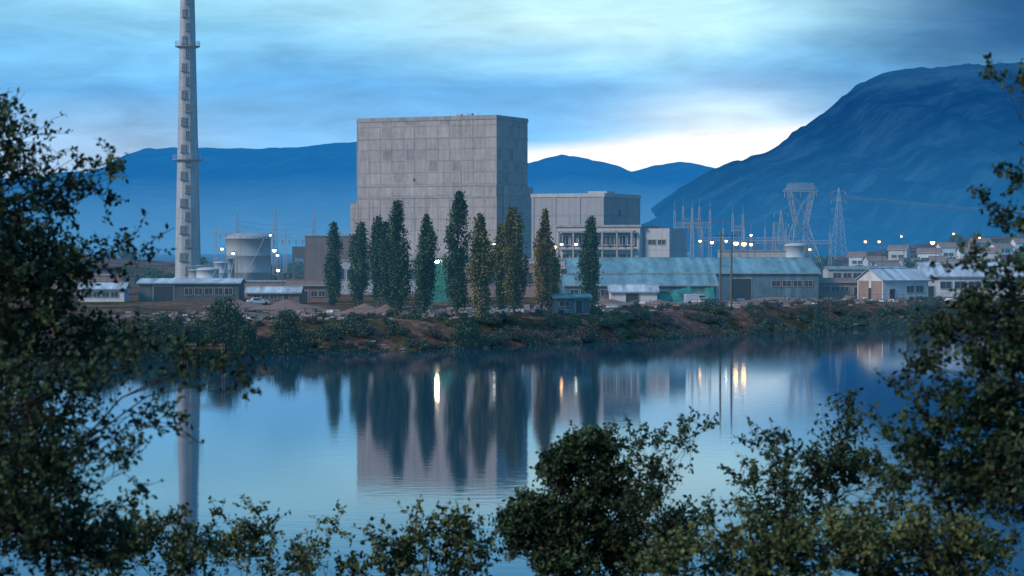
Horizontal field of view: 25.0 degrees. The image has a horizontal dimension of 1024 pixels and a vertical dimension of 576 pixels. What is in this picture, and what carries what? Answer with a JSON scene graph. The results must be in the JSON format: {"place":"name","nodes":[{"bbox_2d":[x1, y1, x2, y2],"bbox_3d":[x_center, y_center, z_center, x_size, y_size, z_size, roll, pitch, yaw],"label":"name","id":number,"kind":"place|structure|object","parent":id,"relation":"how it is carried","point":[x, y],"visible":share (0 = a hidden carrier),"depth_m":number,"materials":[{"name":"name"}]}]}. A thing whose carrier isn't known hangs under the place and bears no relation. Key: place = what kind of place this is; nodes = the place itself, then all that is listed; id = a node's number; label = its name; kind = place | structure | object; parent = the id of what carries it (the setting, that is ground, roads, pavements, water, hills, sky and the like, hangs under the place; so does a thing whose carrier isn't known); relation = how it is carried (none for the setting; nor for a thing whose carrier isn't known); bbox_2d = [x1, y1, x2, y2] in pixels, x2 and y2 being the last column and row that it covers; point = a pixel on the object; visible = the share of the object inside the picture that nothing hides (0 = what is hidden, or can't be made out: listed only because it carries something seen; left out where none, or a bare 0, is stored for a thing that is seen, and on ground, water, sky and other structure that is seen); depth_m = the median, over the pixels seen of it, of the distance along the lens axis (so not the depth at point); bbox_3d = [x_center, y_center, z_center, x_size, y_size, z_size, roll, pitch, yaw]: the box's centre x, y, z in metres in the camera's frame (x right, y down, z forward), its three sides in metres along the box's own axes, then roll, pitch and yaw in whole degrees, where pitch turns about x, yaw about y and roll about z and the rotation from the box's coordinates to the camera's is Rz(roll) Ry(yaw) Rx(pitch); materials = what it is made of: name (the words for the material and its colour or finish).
{"place":"outdoors","nodes":[
{"label":"outdoors","id":0,"kind":"place"},
{"bbox_2d":[0,142,714,253],"bbox_3d":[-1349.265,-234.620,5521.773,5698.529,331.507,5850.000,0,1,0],"label":"mountain range","id":1,"kind":"structure","parent":0,"point":[291,186],"depth_m":5205.35,"materials":[{"name":"stone"}]},
{"bbox_2d":[0,324,1023,575],"bbox_3d":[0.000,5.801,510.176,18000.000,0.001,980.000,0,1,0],"label":"river water","id":2,"kind":"structure","parent":0,"point":[366,436],"depth_m":192.31,"materials":[{"name":"blue liquid"}]},
{"bbox_2d":[0,235,1023,354],"bbox_3d":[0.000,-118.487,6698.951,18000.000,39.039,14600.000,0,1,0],"label":"ground","id":3,"kind":"structure","parent":0,"point":[416,328],"depth_m":397.52,"materials":[{"name":"brown soil"}]},
{"bbox_2d":[0,87,175,495],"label":"riverside tree","id":4,"kind":"object","parent":3,"relation":"on","point":[16,273],"visible":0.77,"depth_m":35.86,"materials":[{"name":"green plant"}]},
{"bbox_2d":[52,274,129,294],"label":"control hut","id":5,"kind":"object","parent":3,"relation":"on","point":[103,278],"visible":0.2,"depth_m":520.04,"materials":[{"name":"concrete"}]},
{"bbox_2d":[68,313,127,359],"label":"bank shrub","id":6,"kind":"object","parent":3,"relation":"on","point":[106,330],"visible":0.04,"depth_m":303.42,"materials":[{"name":"green plant"}]},
{"bbox_2d":[77,282,131,301],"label":"site hut","id":7,"kind":"object","parent":3,"relation":"on","point":[112,293],"visible":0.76,"depth_m":455.11,"materials":[{"name":"metal"}]},
{"bbox_2d":[0,317,277,575],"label":"riverside tree","id":8,"kind":"object","parent":3,"relation":"on","point":[32,517],"visible":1,"depth_m":29.85,"materials":[{"name":"green plant"}]},
{"bbox_2d":[66,488,237,575],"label":"shrub","id":9,"kind":"object","parent":3,"relation":"on","point":[177,553],"visible":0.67,"depth_m":39.86,"materials":[{"name":"green plant"}]},
{"bbox_2d":[134,306,204,358],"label":"bank shrub","id":10,"kind":"object","parent":3,"relation":"on","point":[159,325],"visible":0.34,"depth_m":308.49,"materials":[{"name":"green plant"}]},
{"bbox_2d":[173,0,202,277],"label":"chimney stack","id":11,"kind":"object","parent":3,"relation":"on","point":[188,248],"visible":0.96,"depth_m":597.14,"materials":[{"name":"concrete"}]},
{"bbox_2d":[136,278,246,300],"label":"hut","id":12,"kind":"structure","parent":3,"relation":"on","point":[181,289],"depth_m":462.29,"materials":[{"name":"metal"}]},
{"bbox_2d":[154,286,173,300],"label":"door","id":13,"kind":"structure","parent":12,"relation":"in","point":[161,293],"depth_m":462.18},
{"bbox_2d":[185,288,231,294],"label":"windows","id":14,"kind":"structure","parent":12,"relation":"in","point":[186,289],"depth_m":462.29,"materials":[{"name":"grey glass"}]},
{"bbox_2d":[181,317,213,356],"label":"bank shrub","id":15,"kind":"object","parent":3,"relation":"on","point":[197,332],"visible":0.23,"depth_m":311.47,"materials":[{"name":"green plant"}]},
{"bbox_2d":[196,265,219,277],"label":"storage tank","id":16,"kind":"object","parent":3,"relation":"on","point":[207,272],"visible":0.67,"depth_m":527.83,"materials":[{"name":"metal"}]},
{"bbox_2d":[213,258,227,277],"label":"storage tank","id":17,"kind":"object","parent":3,"relation":"on","point":[221,265],"visible":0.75,"depth_m":538.57,"materials":[{"name":"metal"}]},
{"bbox_2d":[200,292,250,349],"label":"bank shrub","id":18,"kind":"object","parent":3,"relation":"on","point":[223,327],"visible":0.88,"depth_m":318.31,"materials":[{"name":"green plant"}]},
{"bbox_2d":[226,254,234,277],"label":"storage tank","id":19,"kind":"object","parent":3,"relation":"on","point":[231,267],"visible":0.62,"depth_m":573.88,"materials":[{"name":"metal"}]},
{"bbox_2d":[229,315,262,354],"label":"bank shrub","id":20,"kind":"object","parent":3,"relation":"on","point":[248,339],"visible":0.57,"depth_m":317.22,"materials":[{"name":"green plant"}]},
{"bbox_2d":[225,232,270,279],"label":"storage tank","id":21,"kind":"object","parent":3,"relation":"on","point":[253,257],"visible":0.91,"depth_m":584.83,"materials":[{"name":"metal"}]},
{"bbox_2d":[187,493,311,575],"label":"shrub","id":22,"kind":"object","parent":3,"relation":"on","point":[247,530],"visible":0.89,"depth_m":44.08,"materials":[{"name":"green plant"}]},
{"bbox_2d":[244,282,285,296],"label":"walls","id":23,"kind":"structure","parent":3,"relation":"on","point":[262,284],"depth_m":500.06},
{"bbox_2d":[244,286,304,303],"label":"site hut","id":24,"kind":"object","parent":3,"relation":"on","point":[273,294],"visible":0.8,"depth_m":440.11,"materials":[{"name":"metal"}]},
{"bbox_2d":[263,307,310,353],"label":"bank shrub","id":25,"kind":"object","parent":3,"relation":"on","point":[284,340],"visible":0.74,"depth_m":319.23,"materials":[{"name":"green plant"}]},
{"bbox_2d":[292,246,304,278],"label":"elevated hopper","id":26,"kind":"object","parent":3,"relation":"on","point":[298,251],"visible":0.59,"depth_m":573.45,"materials":[{"name":"metal"}]},
{"bbox_2d":[257,222,340,271],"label":"substation gantry","id":27,"kind":"object","parent":3,"relation":"on","point":[284,237],"visible":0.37,"depth_m":759.81,"materials":[{"name":"metal"}]},
{"bbox_2d":[285,279,328,301],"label":"site hut","id":28,"kind":"object","parent":3,"relation":"on","point":[314,290],"visible":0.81,"depth_m":452.08,"materials":[{"name":"metal"}]},
{"bbox_2d":[275,499,372,575],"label":"shrub","id":29,"kind":"object","parent":3,"relation":"on","point":[307,558],"visible":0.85,"depth_m":45.95,"materials":[{"name":"green plant"}]},
{"bbox_2d":[311,323,336,338],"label":"bank shrub","id":30,"kind":"object","parent":3,"relation":"on","point":[333,330],"visible":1,"depth_m":329.30,"materials":[{"name":"green plant"}]},
{"bbox_2d":[304,235,352,278],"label":"brick service building","id":31,"kind":"structure","parent":3,"relation":"on","point":[316,247],"depth_m":559.94,"materials":[{"name":"brick"}]},
{"bbox_2d":[322,221,344,305],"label":"poplar tree","id":32,"kind":"object","parent":3,"relation":"on","point":[333,267],"visible":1,"depth_m":424.52,"materials":[{"name":"green plant"}]},
{"bbox_2d":[345,221,371,306],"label":"poplar tree","id":33,"kind":"object","parent":3,"relation":"on","point":[360,277],"visible":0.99,"depth_m":419.24,"materials":[{"name":"green plant"}]},
{"bbox_2d":[365,215,384,307],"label":"poplar tree","id":34,"kind":"object","parent":3,"relation":"on","point":[374,267],"visible":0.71,"depth_m":399.48,"materials":[{"name":"green plant"}]},
{"bbox_2d":[338,261,417,293],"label":"walls","id":35,"kind":"structure","parent":3,"relation":"on","point":[345,265],"depth_m":530.06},
{"bbox_2d":[374,221,397,309],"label":"poplar tree","id":36,"kind":"object","parent":3,"relation":"on","point":[384,278],"visible":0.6,"depth_m":379.34,"materials":[{"name":"green plant"}]},
{"bbox_2d":[383,200,414,313],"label":"poplar tree","id":37,"kind":"object","parent":3,"relation":"on","point":[400,284],"visible":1,"depth_m":365.28,"materials":[{"name":"green plant"}]},
{"bbox_2d":[409,213,440,314],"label":"poplar tree","id":38,"kind":"object","parent":3,"relation":"on","point":[425,264],"visible":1,"depth_m":362.35,"materials":[{"name":"green plant"}]},
{"bbox_2d":[337,494,520,575],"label":"shrub","id":39,"kind":"object","parent":3,"relation":"on","point":[403,557],"visible":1,"depth_m":46.01,"materials":[{"name":"green plant"}]},
{"bbox_2d":[350,186,532,257],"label":"annex","id":40,"kind":"object","parent":3,"relation":"on","point":[519,198],"visible":0.29,"depth_m":602.25,"materials":[{"name":"concrete"}]},
{"bbox_2d":[357,119,527,262],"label":"walls","id":41,"kind":"structure","parent":3,"relation":"on","point":[455,161],"depth_m":597.72,"materials":[{"name":"concrete"}]},
{"bbox_2d":[357,119,521,253],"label":"ribs","id":42,"kind":"object","parent":41,"relation":"attached to","point":[448,198],"visible":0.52,"depth_m":599.41,"materials":[{"name":"concrete"}]},
{"bbox_2d":[356,116,528,198],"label":"string courses","id":43,"kind":"object","parent":41,"relation":"attached to","point":[434,119],"visible":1,"depth_m":597.59,"materials":[{"name":"concrete"}]},
{"bbox_2d":[357,115,527,119],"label":"roof parapet","id":44,"kind":"structure","parent":41,"relation":"on","point":[442,117],"depth_m":597.49,"materials":[{"name":"concrete"}]},
{"bbox_2d":[429,256,463,301],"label":"green container","id":45,"kind":"object","parent":3,"relation":"on","point":[438,289],"visible":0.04,"depth_m":450.06,"materials":[{"name":"metal"}]},
{"bbox_2d":[440,190,471,316],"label":"poplar tree","id":46,"kind":"object","parent":3,"relation":"on","point":[457,258],"visible":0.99,"depth_m":355.53,"materials":[{"name":"green plant"}]},
{"bbox_2d":[449,313,483,347],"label":"bank shrub","id":47,"kind":"object","parent":3,"relation":"on","point":[467,331],"visible":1,"depth_m":337.59,"materials":[{"name":"green plant"}]},
{"bbox_2d":[419,264,537,296],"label":"walls","id":48,"kind":"structure","parent":3,"relation":"on","point":[530,291],"depth_m":500.08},
{"bbox_2d":[462,213,501,319],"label":"poplar tree","id":49,"kind":"object","parent":3,"relation":"on","point":[480,263],"visible":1,"depth_m":349.51,"materials":[{"name":"green plant"}]},
{"bbox_2d":[202,297,793,314],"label":"spoil heap","id":50,"kind":"object","parent":3,"relation":"on","point":[364,308],"visible":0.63,"depth_m":398.88,"materials":[{"name":"soil"}]},
{"bbox_2d":[489,223,509,312],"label":"poplar tree","id":51,"kind":"object","parent":3,"relation":"on","point":[499,290],"visible":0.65,"depth_m":371.42,"materials":[{"name":"green plant"}]},
{"bbox_2d":[5,295,1020,357],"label":"bank scrub","id":52,"kind":"object","parent":3,"relation":"on","point":[552,318],"visible":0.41,"depth_m":362.54,"materials":[{"name":"green plant"}]},
{"bbox_2d":[498,206,530,313],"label":"poplar tree","id":53,"kind":"object","parent":3,"relation":"on","point":[515,274],"visible":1,"depth_m":364.40,"materials":[{"name":"green plant"}]},
{"bbox_2d":[31,296,1017,356],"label":"bank bramble","id":54,"kind":"object","parent":3,"relation":"on","point":[837,306],"visible":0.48,"depth_m":370.65,"materials":[{"name":"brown plant"}]},
{"bbox_2d":[25,231,1023,284],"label":"buildings","id":55,"kind":"structure","parent":3,"relation":"on","point":[156,273],"depth_m":813.81,"materials":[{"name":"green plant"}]},
{"bbox_2d":[99,293,955,318],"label":"site fence","id":56,"kind":"object","parent":3,"relation":"on","point":[666,304],"visible":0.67,"depth_m":375.40,"materials":[{"name":"metal"}]},
{"bbox_2d":[121,295,940,319],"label":"rusty site materials","id":57,"kind":"object","parent":3,"relation":"on","point":[309,310],"visible":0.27,"depth_m":386.03,"materials":[{"name":"metal"}]},
{"bbox_2d":[120,296,952,319],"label":"timber stacks","id":58,"kind":"object","parent":3,"relation":"on","point":[324,310],"visible":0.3,"depth_m":381.93,"materials":[{"name":"brown wood"}]},
{"bbox_2d":[529,207,553,310],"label":"poplar tree","id":59,"kind":"object","parent":3,"relation":"on","point":[542,260],"visible":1,"depth_m":371.38,"materials":[{"name":"green plant"}]},
{"bbox_2d":[545,243,562,310],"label":"poplar tree","id":60,"kind":"object","parent":3,"relation":"on","point":[555,266],"visible":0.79,"depth_m":375.24,"materials":[{"name":"green plant"}]},
{"bbox_2d":[91,296,1023,323],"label":"rubble","id":61,"kind":"object","parent":3,"relation":"on","point":[736,304],"visible":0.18,"depth_m":376.30,"materials":[{"name":"stone"}]},
{"bbox_2d":[169,297,953,318],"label":"pale site materials","id":62,"kind":"object","parent":3,"relation":"on","point":[642,302],"visible":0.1,"depth_m":411.75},
{"bbox_2d":[487,419,655,575],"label":"holm oak bush","id":63,"kind":"object","parent":3,"relation":"on","point":[549,523],"visible":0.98,"depth_m":49.72,"materials":[{"name":"green plant"}]},
{"bbox_2d":[550,293,592,313],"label":"pump hut","id":64,"kind":"object","parent":3,"relation":"on","point":[578,303],"visible":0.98,"depth_m":372.41,"materials":[{"name":"blue metal"}]},
{"bbox_2d":[564,313,582,326],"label":"bank shrub","id":65,"kind":"object","parent":3,"relation":"on","point":[574,319],"visible":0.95,"depth_m":361.69,"materials":[{"name":"green plant"}]},
{"bbox_2d":[532,197,638,257],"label":"walls","id":66,"kind":"structure","parent":3,"relation":"on","point":[566,210],"depth_m":544.47,"materials":[{"name":"concrete"}]},
{"bbox_2d":[531,197,639,257],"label":"pilasters","id":67,"kind":"object","parent":66,"relation":"attached to","point":[554,216],"visible":0.4,"depth_m":545.74,"materials":[{"name":"concrete"}]},
{"bbox_2d":[531,193,640,198],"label":"cornice","id":68,"kind":"structure","parent":66,"relation":"attached to","point":[589,195],"depth_m":543.86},
{"bbox_2d":[573,215,603,308],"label":"poplar tree","id":69,"kind":"object","parent":3,"relation":"on","point":[588,265],"visible":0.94,"depth_m":391.15,"materials":[{"name":"green plant"}]},
{"bbox_2d":[558,232,632,256],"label":"columns","id":70,"kind":"structure","parent":3,"relation":"on","point":[573,243],"depth_m":521.63,"materials":[{"name":"concrete"}]},
{"bbox_2d":[556,227,658,257],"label":"walls","id":71,"kind":"structure","parent":3,"relation":"on","point":[640,247],"depth_m":522.47,"materials":[{"name":"concrete"}]},
{"bbox_2d":[556,231,636,249],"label":"canopy","id":72,"kind":"object","parent":71,"relation":"attached to","point":[598,248],"visible":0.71,"depth_m":521.20,"materials":[{"name":"concrete"}]},
{"bbox_2d":[560,233,636,246],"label":"storey recess","id":73,"kind":"object","parent":71,"relation":"attached to","point":[626,234],"visible":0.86,"depth_m":522.88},
{"bbox_2d":[563,236,633,244],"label":"windows","id":74,"kind":"structure","parent":73,"relation":"in","point":[566,240],"depth_m":523.24,"materials":[{"name":"black glass"}]},
{"bbox_2d":[553,225,661,226],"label":"roof slab","id":75,"kind":"structure","parent":71,"relation":"on","point":[609,225],"depth_m":523.42,"materials":[{"name":"concrete"}]},
{"bbox_2d":[607,284,659,302],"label":"lean shed","id":76,"kind":"structure","parent":3,"relation":"on","point":[632,292],"depth_m":446.11,"materials":[{"name":"metal"}]},
{"bbox_2d":[560,274,718,298],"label":"workshop shed","id":77,"kind":"structure","parent":3,"relation":"on","point":[664,282],"depth_m":456.94,"materials":[{"name":"blue metal"}]},
{"bbox_2d":[628,307,653,320],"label":"bank shrub","id":78,"kind":"object","parent":3,"relation":"on","point":[643,314],"visible":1,"depth_m":377.39,"materials":[{"name":"green plant"}]},
{"bbox_2d":[645,228,685,256],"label":"stair tower","id":79,"kind":"structure","parent":3,"relation":"on","point":[675,245],"depth_m":520.32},
{"bbox_2d":[657,288,688,301],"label":"tarpaulin cover","id":80,"kind":"object","parent":3,"relation":"on","point":[664,295],"visible":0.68,"depth_m":450.01,"materials":[{"name":"teal fabric"}]},
{"bbox_2d":[611,406,735,575],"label":"shrub","id":81,"kind":"object","parent":3,"relation":"on","point":[652,496],"visible":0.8,"depth_m":47.98,"materials":[{"name":"green plant"}]},
{"bbox_2d":[673,201,711,256],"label":"substation gantry","id":82,"kind":"object","parent":3,"relation":"on","point":[710,220],"visible":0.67,"depth_m":599.77,"materials":[{"name":"metal"}]},
{"bbox_2d":[565,257,820,298],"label":"long warehouse","id":83,"kind":"structure","parent":3,"relation":"on","point":[763,277],"depth_m":483.91,"materials":[{"name":"blue metal"}]},
{"bbox_2d":[732,279,751,298],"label":"door","id":84,"kind":"structure","parent":83,"relation":"in","point":[741,287],"depth_m":482.00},
{"bbox_2d":[772,281,812,286],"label":"windows","id":85,"kind":"structure","parent":83,"relation":"in","point":[774,283],"depth_m":482.00,"materials":[{"name":"grey glass"}]},
{"bbox_2d":[686,286,714,297],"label":"tarpaulin cover","id":86,"kind":"object","parent":3,"relation":"on","point":[708,292],"visible":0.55,"depth_m":453.55,"materials":[{"name":"teal fabric"}]},
{"bbox_2d":[726,232,736,306],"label":"utility pole","id":87,"kind":"object","parent":3,"relation":"on","point":[731,289],"visible":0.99,"depth_m":403.89,"materials":[{"name":"brown wood"}]},
{"bbox_2d":[701,229,786,255],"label":"substation gantry","id":88,"kind":"object","parent":3,"relation":"on","point":[743,237],"visible":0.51,"depth_m":659.81,"materials":[{"name":"metal"}]},
{"bbox_2d":[718,251,785,256],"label":"walls","id":89,"kind":"structure","parent":3,"relation":"on","point":[757,253],"depth_m":574.94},
{"bbox_2d":[750,224,831,265],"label":"substation gantry","id":90,"kind":"object","parent":3,"relation":"on","point":[803,237],"visible":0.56,"depth_m":699.81,"materials":[{"name":"metal"}]},
{"bbox_2d":[784,242,806,256],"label":"storage tank","id":91,"kind":"object","parent":3,"relation":"on","point":[796,249],"visible":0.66,"depth_m":637.28,"materials":[{"name":"metal"}]},
{"bbox_2d":[688,388,916,575],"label":"shrub","id":92,"kind":"object","parent":3,"relation":"on","point":[825,469],"visible":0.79,"depth_m":41.99,"materials":[{"name":"green plant"}]},
{"bbox_2d":[783,183,822,276],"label":"transmission pylon","id":93,"kind":"object","parent":3,"relation":"on","point":[808,205],"visible":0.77,"depth_m":649.44,"materials":[{"name":"metal"}]},
{"bbox_2d":[207,191,1021,235],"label":"power lines","id":94,"kind":"object","parent":93,"relation":"attached to","point":[728,222],"visible":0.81,"depth_m":692.12,"materials":[{"name":"metal"}]},
{"bbox_2d":[809,303,826,331],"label":"bank shrub","id":95,"kind":"object","parent":3,"relation":"on","point":[818,324],"visible":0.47,"depth_m":401.54,"materials":[{"name":"green plant"}]},
{"bbox_2d":[614,485,1023,575],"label":"shrub","id":96,"kind":"object","parent":3,"relation":"on","point":[778,546],"visible":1,"depth_m":37.80,"materials":[{"name":"green plant"}]},
{"bbox_2d":[819,278,856,297],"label":"brick store","id":97,"kind":"structure","parent":3,"relation":"on","point":[836,287],"depth_m":488.06,"materials":[{"name":"brick"}]},
{"bbox_2d":[830,188,847,257],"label":"lattice mast","id":98,"kind":"object","parent":3,"relation":"on","point":[837,209],"visible":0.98,"depth_m":899.28,"materials":[{"name":"metal"}]},
{"bbox_2d":[821,266,906,277],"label":"block","id":99,"kind":"structure","parent":3,"relation":"on","point":[842,271],"depth_m":560.02,"materials":[{"name":"white metal"}]},
{"bbox_2d":[855,268,931,299],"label":"gabled warehouse","id":100,"kind":"structure","parent":3,"relation":"on","point":[893,283],"depth_m":473.35,"materials":[{"name":"metal"}]},
{"bbox_2d":[888,247,909,259],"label":"walls","id":101,"kind":"structure","parent":3,"relation":"on","point":[906,253],"depth_m":858.86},
{"bbox_2d":[860,52,1023,545],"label":"riverside tree","id":102,"kind":"object","parent":3,"relation":"on","point":[979,481],"visible":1,"depth_m":31.79,"materials":[{"name":"green plant"}]},
{"bbox_2d":[917,266,1023,297],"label":"walls","id":103,"kind":"structure","parent":3,"relation":"on","point":[936,283],"depth_m":492.26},
{"bbox_2d":[914,262,1023,275],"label":"roof","id":104,"kind":"structure","parent":103,"relation":"on","point":[938,270],"depth_m":494.29,"materials":[{"name":"metal"}]},
{"bbox_2d":[941,282,1015,287],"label":"windows","id":105,"kind":"structure","parent":103,"relation":"in","point":[945,284],"depth_m":492.25,"materials":[{"name":"glass"}]},
{"bbox_2d":[0,0,1023,177],"label":"sky","id":106,"kind":"structure","parent":0,"point":[631,85],"materials":[{"name":"blue"}]},
{"bbox_2d":[641,62,1023,257],"bbox_3d":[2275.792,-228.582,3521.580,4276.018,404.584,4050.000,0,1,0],"label":"mountain","id":107,"kind":"structure","parent":0,"point":[944,137],"depth_m":3372.93,"materials":[{"name":"stone"}]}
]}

